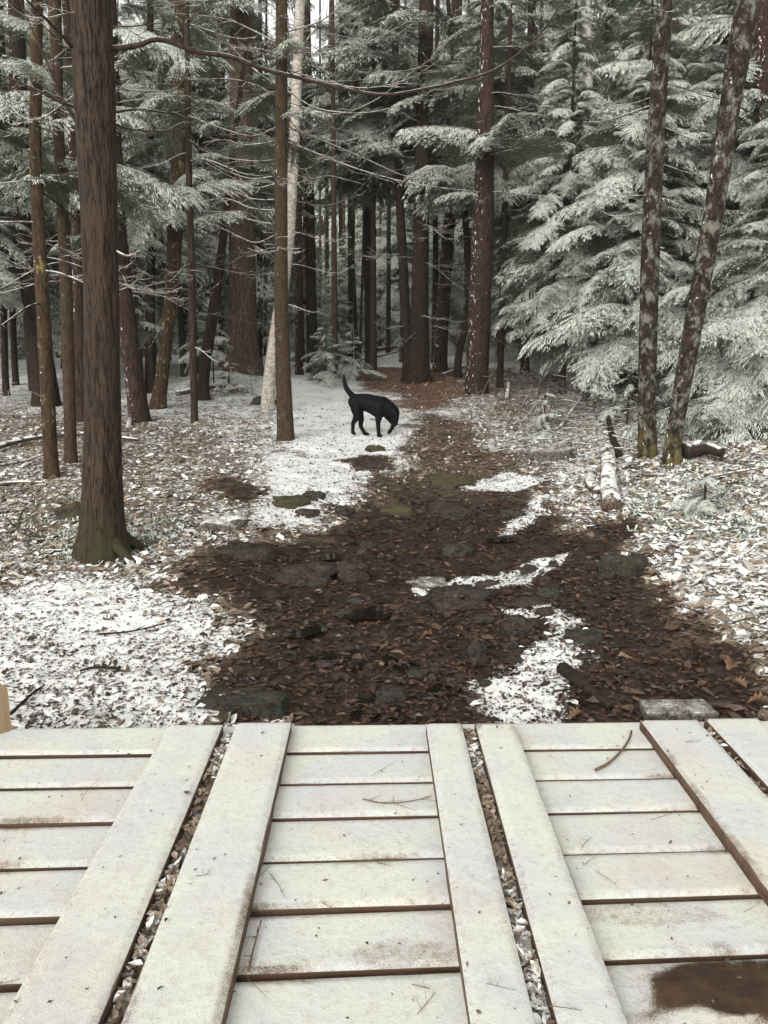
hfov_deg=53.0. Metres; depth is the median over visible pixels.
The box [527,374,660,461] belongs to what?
brushwood
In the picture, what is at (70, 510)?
mossy stone
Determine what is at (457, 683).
stone
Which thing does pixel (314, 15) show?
sky
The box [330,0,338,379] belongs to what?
hemlock tree
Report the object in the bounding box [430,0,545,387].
hemlock tree
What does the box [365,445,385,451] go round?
stone
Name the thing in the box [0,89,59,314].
hemlock tree
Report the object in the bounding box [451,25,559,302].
hemlock tree
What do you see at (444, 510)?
stone
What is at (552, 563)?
stone
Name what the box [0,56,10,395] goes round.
hemlock tree
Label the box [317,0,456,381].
hemlock tree
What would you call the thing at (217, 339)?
hemlock sapling
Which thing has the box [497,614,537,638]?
stone
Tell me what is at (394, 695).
stone
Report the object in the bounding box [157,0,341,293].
hemlock tree
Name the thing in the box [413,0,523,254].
hemlock tree
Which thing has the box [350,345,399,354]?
fallen log
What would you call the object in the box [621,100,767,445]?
hemlock tree
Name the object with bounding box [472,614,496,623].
stone
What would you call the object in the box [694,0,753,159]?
hemlock tree
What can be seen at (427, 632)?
oak leaf
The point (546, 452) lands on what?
stone
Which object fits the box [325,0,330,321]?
hemlock tree
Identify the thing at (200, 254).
hemlock tree
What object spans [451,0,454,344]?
hemlock tree
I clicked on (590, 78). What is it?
tree
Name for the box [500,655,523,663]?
stone
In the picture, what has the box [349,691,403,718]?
rock
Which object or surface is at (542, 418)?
hemlock sapling
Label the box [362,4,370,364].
hemlock tree
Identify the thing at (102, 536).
hemlock tree
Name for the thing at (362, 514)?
stone
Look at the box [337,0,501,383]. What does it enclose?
hemlock tree
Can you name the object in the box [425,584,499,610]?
stone
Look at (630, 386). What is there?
hemlock sapling
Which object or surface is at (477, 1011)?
leaf crumbs
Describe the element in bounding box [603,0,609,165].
hemlock tree
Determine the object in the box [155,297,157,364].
hemlock tree
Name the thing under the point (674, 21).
hemlock tree
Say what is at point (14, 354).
hemlock tree
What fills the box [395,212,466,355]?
hemlock sapling
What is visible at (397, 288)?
hemlock tree
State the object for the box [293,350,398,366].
fallen log
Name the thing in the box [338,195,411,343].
hemlock sapling
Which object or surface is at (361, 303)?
hemlock tree
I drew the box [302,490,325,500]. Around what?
stone
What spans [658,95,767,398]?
hemlock tree
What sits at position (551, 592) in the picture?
stone
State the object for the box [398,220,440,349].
hemlock sapling
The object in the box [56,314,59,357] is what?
hemlock tree
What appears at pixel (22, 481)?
fallen branch
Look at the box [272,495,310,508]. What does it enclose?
stone
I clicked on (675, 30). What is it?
hemlock tree
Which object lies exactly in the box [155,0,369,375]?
pine tree
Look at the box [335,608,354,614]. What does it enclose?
stone
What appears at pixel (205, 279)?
hemlock tree
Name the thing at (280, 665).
stone
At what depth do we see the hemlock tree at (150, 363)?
14.41 m
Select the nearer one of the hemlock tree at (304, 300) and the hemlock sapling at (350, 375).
the hemlock sapling at (350, 375)
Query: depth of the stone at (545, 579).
5.05 m
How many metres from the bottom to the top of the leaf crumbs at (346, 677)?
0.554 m
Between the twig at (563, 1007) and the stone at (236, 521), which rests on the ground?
the stone at (236, 521)
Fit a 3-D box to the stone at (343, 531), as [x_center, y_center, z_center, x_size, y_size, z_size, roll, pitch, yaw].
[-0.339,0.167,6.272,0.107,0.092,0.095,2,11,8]
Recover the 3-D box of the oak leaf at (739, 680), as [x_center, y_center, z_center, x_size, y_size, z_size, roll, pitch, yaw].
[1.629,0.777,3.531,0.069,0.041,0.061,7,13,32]
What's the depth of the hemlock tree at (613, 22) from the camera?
17.01 m
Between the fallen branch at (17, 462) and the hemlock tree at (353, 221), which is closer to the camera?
the fallen branch at (17, 462)
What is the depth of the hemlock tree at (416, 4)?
37.72 m
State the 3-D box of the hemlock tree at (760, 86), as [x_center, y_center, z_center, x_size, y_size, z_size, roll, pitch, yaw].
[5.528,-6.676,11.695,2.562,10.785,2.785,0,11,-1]
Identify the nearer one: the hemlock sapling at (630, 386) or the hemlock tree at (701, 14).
the hemlock sapling at (630, 386)
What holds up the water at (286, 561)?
on the ground
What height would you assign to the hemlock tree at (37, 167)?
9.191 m
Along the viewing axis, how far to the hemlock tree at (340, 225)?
27.57 m
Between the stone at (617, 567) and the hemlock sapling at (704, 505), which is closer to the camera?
the stone at (617, 567)
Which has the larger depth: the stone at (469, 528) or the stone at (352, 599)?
the stone at (469, 528)
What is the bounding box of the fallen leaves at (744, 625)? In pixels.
[0,364,767,728]
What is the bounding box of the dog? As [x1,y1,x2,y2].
[343,374,398,436]
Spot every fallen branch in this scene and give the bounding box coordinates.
[0,425,138,448]
[0,454,42,466]
[0,479,42,485]
[10,684,44,714]
[79,662,119,670]
[98,620,175,634]
[126,362,144,427]
[441,365,465,375]
[556,662,613,710]
[709,466,767,477]
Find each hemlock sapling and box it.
[0,311,52,359]
[0,317,55,355]
[51,311,61,360]
[120,316,203,354]
[120,319,144,354]
[129,245,160,345]
[158,290,206,352]
[178,297,233,382]
[188,284,228,357]
[212,362,254,398]
[256,195,319,344]
[263,223,345,360]
[300,322,351,387]
[317,228,378,355]
[320,265,364,356]
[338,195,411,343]
[338,330,387,380]
[357,189,431,351]
[391,158,462,323]
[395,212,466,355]
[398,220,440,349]
[428,223,466,353]
[429,205,498,345]
[490,298,530,347]
[505,300,530,350]
[523,393,569,438]
[589,364,670,424]
[666,470,730,518]
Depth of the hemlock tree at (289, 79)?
46.69 m
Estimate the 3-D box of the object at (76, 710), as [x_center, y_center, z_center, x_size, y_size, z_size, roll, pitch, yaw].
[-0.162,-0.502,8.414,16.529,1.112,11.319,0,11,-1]
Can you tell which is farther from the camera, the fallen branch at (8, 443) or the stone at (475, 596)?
the fallen branch at (8, 443)
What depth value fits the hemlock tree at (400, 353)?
23.10 m
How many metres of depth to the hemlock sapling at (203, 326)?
24.90 m
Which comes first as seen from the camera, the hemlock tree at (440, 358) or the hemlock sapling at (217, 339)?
the hemlock sapling at (217, 339)
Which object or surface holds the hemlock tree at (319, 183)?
on the ground
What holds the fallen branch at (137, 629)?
on the ground
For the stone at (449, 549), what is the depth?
5.83 m
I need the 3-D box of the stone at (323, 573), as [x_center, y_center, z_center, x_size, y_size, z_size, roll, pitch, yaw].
[-0.535,0.456,5.260,0.469,0.216,0.393,1,11,3]
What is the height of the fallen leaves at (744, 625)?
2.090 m
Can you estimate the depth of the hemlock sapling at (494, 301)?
24.98 m
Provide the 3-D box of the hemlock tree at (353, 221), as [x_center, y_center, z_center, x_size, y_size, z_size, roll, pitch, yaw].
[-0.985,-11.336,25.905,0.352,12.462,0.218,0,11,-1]
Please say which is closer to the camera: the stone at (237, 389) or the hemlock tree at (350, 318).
the stone at (237, 389)
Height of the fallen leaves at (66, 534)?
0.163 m
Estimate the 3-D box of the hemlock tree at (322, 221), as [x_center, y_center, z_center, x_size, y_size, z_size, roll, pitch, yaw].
[-2.091,-16.045,41.046,8.641,15.574,8.371,-6,12,-28]
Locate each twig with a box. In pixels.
[244,920,261,971]
[362,795,435,810]
[548,1001,581,1010]
[595,730,631,770]
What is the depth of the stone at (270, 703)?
3.50 m
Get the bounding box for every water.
[273,559,293,565]
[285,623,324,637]
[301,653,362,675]
[318,553,340,559]
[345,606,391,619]
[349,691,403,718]
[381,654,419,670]
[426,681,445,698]
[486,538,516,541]
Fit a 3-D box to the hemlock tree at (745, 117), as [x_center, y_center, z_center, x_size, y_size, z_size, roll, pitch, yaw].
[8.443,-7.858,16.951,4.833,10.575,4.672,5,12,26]
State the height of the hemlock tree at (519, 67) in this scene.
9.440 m
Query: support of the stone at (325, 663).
on the ground
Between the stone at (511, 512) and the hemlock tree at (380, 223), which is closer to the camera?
the stone at (511, 512)
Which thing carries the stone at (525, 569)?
on the ground
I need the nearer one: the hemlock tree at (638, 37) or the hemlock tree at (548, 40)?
the hemlock tree at (638, 37)
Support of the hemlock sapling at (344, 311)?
on the ground
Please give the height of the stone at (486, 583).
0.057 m
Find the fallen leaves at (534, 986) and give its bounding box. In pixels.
[105,726,767,1023]
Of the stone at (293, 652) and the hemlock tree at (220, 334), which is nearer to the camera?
the stone at (293, 652)
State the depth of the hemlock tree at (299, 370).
18.24 m
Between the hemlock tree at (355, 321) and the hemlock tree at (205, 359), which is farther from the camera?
the hemlock tree at (355, 321)
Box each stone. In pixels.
[53,501,80,520]
[195,686,293,720]
[196,512,248,531]
[212,540,276,560]
[225,380,249,393]
[250,396,275,404]
[271,561,337,587]
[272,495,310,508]
[276,660,291,669]
[287,649,298,655]
[294,508,320,517]
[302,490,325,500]
[313,660,337,667]
[328,506,354,514]
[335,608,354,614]
[336,559,370,581]
[337,527,348,534]
[346,595,364,603]
[355,511,378,517]
[356,547,367,554]
[358,541,377,548]
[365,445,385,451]
[374,685,408,705]
[379,630,388,637]
[380,502,415,517]
[397,699,409,707]
[406,576,446,588]
[406,669,425,679]
[410,498,427,504]
[415,559,436,564]
[417,603,437,612]
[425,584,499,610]
[426,499,478,518]
[428,665,442,673]
[429,473,474,490]
[441,543,474,555]
[444,677,464,687]
[449,516,463,519]
[452,549,467,557]
[461,638,488,666]
[464,525,473,531]
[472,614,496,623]
[474,579,499,587]
[478,680,491,686]
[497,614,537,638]
[499,509,526,516]
[499,639,518,649]
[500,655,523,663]
[507,596,556,606]
[518,564,538,574]
[526,440,575,461]
[529,635,540,640]
[532,574,551,583]
[534,606,553,616]
[535,587,561,597]
[548,560,557,567]
[563,626,602,643]
[576,652,592,660]
[592,611,601,618]
[596,553,648,576]
[596,570,617,578]
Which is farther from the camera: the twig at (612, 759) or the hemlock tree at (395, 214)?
the hemlock tree at (395, 214)
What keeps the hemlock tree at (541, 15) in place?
on the ground
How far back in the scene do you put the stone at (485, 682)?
3.79 m
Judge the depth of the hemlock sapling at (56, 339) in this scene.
22.50 m
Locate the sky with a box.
[3,0,642,210]
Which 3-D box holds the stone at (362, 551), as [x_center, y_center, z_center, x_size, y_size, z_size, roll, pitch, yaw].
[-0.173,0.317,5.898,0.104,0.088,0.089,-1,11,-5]
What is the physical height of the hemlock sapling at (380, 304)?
7.357 m
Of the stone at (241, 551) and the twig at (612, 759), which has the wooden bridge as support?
the twig at (612, 759)
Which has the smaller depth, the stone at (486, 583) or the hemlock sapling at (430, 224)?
the stone at (486, 583)
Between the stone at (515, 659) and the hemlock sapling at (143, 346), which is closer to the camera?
the stone at (515, 659)
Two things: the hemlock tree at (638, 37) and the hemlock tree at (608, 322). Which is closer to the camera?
the hemlock tree at (608, 322)
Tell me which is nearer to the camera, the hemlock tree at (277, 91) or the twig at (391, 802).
the twig at (391, 802)
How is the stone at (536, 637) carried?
on the ground
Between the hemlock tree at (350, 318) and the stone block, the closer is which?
the stone block
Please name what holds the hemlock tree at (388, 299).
on the ground
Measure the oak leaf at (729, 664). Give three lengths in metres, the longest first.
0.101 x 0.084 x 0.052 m
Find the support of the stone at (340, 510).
on the ground
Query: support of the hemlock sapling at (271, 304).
on the ground
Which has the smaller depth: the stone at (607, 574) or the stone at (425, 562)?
the stone at (607, 574)
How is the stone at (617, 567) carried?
on the ground
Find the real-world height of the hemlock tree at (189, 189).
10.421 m
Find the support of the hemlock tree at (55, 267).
on the ground
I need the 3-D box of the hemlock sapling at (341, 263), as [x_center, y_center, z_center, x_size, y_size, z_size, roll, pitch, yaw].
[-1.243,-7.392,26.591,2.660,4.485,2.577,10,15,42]
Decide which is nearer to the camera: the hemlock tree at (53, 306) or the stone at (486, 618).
the stone at (486, 618)
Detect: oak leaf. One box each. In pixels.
[423,630,432,635]
[568,706,583,719]
[725,654,741,669]
[732,676,746,686]
[748,691,767,702]
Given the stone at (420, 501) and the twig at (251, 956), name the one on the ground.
the stone at (420, 501)
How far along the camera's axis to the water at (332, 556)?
5.69 m
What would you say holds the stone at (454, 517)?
on the ground
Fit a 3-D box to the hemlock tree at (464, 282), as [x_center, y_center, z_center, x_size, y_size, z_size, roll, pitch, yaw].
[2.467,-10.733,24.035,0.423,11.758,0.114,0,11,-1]
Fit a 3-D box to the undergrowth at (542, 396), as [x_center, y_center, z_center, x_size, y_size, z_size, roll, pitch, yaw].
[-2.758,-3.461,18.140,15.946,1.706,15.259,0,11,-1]
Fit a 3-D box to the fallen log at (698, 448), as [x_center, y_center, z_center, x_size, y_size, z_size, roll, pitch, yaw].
[3.089,-0.605,7.473,0.404,0.186,0.228,4,12,21]
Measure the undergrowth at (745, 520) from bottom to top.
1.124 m
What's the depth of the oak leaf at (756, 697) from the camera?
3.38 m
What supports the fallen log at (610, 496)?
on the ground
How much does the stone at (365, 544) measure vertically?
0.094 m
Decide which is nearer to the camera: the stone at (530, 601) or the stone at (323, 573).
the stone at (530, 601)
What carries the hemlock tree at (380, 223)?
on the ground
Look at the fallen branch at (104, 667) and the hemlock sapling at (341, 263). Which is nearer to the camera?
the fallen branch at (104, 667)
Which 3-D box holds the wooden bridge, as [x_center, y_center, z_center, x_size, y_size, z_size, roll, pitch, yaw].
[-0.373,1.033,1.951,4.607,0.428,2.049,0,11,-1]
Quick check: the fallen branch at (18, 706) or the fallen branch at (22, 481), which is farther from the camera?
the fallen branch at (22, 481)
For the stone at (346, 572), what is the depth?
5.23 m
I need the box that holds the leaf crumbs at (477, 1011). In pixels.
[0,717,760,1023]
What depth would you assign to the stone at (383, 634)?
4.38 m
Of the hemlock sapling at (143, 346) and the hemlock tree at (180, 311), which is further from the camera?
the hemlock sapling at (143, 346)
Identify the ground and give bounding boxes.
[0,338,767,728]
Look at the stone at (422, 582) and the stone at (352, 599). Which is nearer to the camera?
the stone at (352, 599)
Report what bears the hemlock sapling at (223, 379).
on the ground
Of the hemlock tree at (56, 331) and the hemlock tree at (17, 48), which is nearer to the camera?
the hemlock tree at (17, 48)
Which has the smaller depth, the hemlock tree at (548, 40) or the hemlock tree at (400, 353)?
the hemlock tree at (400, 353)
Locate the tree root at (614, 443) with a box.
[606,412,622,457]
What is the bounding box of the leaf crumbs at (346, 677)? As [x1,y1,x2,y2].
[175,458,757,725]
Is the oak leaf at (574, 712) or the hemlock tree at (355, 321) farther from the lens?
the hemlock tree at (355, 321)
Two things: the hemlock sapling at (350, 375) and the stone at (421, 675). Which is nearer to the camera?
the stone at (421, 675)
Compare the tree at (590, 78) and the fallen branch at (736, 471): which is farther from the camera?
the tree at (590, 78)
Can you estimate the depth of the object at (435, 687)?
3.77 m
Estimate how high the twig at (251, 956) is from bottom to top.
0.013 m
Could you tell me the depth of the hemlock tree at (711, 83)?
12.01 m
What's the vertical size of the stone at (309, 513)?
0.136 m
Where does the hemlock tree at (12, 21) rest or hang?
on the ground
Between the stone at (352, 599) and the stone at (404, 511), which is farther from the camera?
the stone at (404, 511)
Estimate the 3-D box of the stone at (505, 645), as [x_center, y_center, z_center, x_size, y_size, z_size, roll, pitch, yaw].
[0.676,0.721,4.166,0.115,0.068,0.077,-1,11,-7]
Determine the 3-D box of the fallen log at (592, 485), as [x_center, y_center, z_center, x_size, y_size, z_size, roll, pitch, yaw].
[2.034,-0.289,7.515,0.153,0.165,0.777,2,11,9]
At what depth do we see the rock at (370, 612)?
4.69 m
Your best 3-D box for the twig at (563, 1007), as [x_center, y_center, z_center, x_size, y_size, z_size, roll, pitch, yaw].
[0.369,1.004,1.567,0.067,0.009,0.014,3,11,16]
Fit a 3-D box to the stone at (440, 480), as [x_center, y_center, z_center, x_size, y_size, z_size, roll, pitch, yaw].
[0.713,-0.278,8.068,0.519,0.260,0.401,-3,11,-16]
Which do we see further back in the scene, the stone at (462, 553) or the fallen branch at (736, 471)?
the fallen branch at (736, 471)
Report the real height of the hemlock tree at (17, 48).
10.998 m
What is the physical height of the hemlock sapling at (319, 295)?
4.514 m
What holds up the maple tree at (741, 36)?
on the ground
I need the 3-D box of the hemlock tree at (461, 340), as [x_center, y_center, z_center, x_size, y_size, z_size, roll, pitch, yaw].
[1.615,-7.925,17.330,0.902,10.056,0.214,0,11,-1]
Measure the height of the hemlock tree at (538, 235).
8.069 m
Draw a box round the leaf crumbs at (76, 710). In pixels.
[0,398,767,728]
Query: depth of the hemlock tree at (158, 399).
12.36 m
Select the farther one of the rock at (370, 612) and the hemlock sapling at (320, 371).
the hemlock sapling at (320, 371)
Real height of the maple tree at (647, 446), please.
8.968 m
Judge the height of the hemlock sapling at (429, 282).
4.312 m
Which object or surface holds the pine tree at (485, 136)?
on the ground
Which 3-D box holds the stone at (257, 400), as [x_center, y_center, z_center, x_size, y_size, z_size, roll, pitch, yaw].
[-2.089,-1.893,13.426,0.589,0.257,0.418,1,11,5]
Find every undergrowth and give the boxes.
[0,342,582,422]
[160,372,767,539]
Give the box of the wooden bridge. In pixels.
[0,683,767,1023]
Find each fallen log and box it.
[175,383,225,394]
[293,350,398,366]
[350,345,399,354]
[585,469,599,494]
[599,442,622,512]
[682,440,724,458]
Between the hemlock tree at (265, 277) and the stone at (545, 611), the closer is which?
the stone at (545, 611)
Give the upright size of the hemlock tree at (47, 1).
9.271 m
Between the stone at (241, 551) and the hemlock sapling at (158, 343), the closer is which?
the stone at (241, 551)
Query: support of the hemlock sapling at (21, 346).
on the ground
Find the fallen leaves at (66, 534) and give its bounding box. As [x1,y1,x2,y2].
[0,495,186,564]
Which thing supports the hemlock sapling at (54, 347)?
on the ground
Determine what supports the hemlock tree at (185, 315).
on the ground
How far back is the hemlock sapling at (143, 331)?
12.96 m
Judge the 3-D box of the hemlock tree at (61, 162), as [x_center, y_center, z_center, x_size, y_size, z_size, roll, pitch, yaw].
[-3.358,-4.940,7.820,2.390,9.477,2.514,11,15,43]
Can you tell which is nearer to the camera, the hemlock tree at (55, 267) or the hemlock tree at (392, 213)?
the hemlock tree at (55, 267)
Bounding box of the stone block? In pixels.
[639,699,718,719]
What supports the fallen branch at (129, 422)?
on the ground
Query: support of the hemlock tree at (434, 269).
on the ground
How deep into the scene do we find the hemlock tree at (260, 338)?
20.27 m
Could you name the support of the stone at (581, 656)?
on the ground
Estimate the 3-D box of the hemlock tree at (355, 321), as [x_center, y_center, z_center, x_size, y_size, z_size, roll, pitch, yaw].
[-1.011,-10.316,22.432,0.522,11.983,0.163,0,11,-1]
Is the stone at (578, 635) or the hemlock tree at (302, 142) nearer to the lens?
the stone at (578, 635)
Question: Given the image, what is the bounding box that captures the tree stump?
[505,381,509,398]
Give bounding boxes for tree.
[0,0,19,385]
[0,0,68,406]
[0,0,72,390]
[0,0,161,421]
[0,0,181,479]
[0,0,191,462]
[0,0,563,564]
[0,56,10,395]
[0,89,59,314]
[3,0,46,54]
[3,2,29,83]
[4,0,186,311]
[5,0,229,423]
[7,7,202,364]
[7,294,143,354]
[45,0,215,374]
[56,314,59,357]
[117,0,222,340]
[119,0,305,409]
[120,0,228,376]
[121,0,301,423]
[122,0,274,373]
[136,0,477,440]
[145,0,155,392]
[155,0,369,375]
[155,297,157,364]
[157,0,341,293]
[179,0,413,409]
[182,283,186,357]
[198,48,303,400]
[218,12,224,366]
[253,78,321,280]
[257,0,262,363]
[262,15,345,249]
[263,3,267,356]
[271,0,466,373]
[288,30,376,291]
[295,120,303,374]
[301,81,304,361]
[302,84,378,311]
[303,41,306,360]
[304,0,317,372]
[315,63,413,311]
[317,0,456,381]
[319,0,321,340]
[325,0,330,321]
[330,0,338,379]
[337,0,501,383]
[338,1,343,279]
[341,1,358,358]
[341,22,345,293]
[347,6,352,356]
[352,8,356,344]
[358,218,363,361]
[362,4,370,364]
[376,0,478,224]
[378,47,381,346]
[385,0,390,353]
[391,0,592,394]
[391,199,396,343]
[395,1,405,289]
[396,4,399,350]
[398,0,401,361]
[403,0,496,371]
[406,0,568,253]
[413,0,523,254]
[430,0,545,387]
[431,0,438,362]
[446,0,470,377]
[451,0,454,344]
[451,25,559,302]
[455,0,580,361]
[461,26,465,309]
[466,0,712,366]
[490,0,635,393]
[517,0,747,404]
[519,0,532,372]
[523,0,621,382]
[526,0,714,382]
[542,0,632,101]
[582,0,760,458]
[590,0,767,402]
[595,0,704,169]
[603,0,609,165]
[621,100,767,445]
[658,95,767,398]
[660,0,759,466]
[660,0,767,385]
[672,0,680,164]
[680,0,727,80]
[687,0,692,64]
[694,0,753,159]
[706,5,753,159]
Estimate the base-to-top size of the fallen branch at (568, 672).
0.083 m
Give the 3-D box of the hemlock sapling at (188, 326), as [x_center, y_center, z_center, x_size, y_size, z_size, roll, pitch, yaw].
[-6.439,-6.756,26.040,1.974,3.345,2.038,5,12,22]
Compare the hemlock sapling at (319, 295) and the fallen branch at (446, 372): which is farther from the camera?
the hemlock sapling at (319, 295)
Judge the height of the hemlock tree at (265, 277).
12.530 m
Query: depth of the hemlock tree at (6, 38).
17.13 m
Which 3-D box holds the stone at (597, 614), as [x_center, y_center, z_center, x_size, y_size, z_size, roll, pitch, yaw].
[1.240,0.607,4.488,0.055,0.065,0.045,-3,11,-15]
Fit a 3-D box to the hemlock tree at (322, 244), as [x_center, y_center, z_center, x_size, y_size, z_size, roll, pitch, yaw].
[0.630,-16.389,38.790,9.131,17.717,9.426,4,12,18]
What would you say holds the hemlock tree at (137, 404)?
on the ground
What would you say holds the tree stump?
on the ground
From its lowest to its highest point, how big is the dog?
0.838 m
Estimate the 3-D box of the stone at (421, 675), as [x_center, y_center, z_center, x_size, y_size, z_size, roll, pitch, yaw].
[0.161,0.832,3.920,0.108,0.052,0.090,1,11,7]
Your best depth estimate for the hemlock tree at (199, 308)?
21.52 m
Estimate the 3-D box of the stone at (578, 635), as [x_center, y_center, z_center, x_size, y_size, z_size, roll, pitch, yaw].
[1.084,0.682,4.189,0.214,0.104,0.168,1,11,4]
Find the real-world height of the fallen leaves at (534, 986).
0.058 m
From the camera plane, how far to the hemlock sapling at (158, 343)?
26.88 m
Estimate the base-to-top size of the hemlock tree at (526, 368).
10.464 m
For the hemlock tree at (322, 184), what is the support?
on the ground
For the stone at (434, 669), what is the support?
on the ground
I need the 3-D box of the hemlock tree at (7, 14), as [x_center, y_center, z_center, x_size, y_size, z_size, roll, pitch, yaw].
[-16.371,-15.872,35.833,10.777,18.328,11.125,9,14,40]
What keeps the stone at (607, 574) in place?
on the ground
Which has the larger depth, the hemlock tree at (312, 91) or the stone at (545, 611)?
the hemlock tree at (312, 91)
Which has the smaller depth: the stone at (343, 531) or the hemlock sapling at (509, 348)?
the stone at (343, 531)
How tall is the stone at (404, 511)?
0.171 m
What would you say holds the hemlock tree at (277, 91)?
on the ground
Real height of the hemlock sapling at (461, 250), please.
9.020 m
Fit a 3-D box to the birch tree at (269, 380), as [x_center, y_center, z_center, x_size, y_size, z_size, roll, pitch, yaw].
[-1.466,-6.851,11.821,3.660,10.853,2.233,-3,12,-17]
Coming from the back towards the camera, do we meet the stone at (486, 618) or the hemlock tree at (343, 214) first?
the hemlock tree at (343, 214)
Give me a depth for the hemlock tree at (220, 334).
21.31 m
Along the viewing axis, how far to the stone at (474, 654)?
4.02 m
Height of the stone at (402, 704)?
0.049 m
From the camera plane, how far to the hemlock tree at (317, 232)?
41.53 m
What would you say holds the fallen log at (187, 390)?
on the ground
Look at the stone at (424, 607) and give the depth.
4.77 m

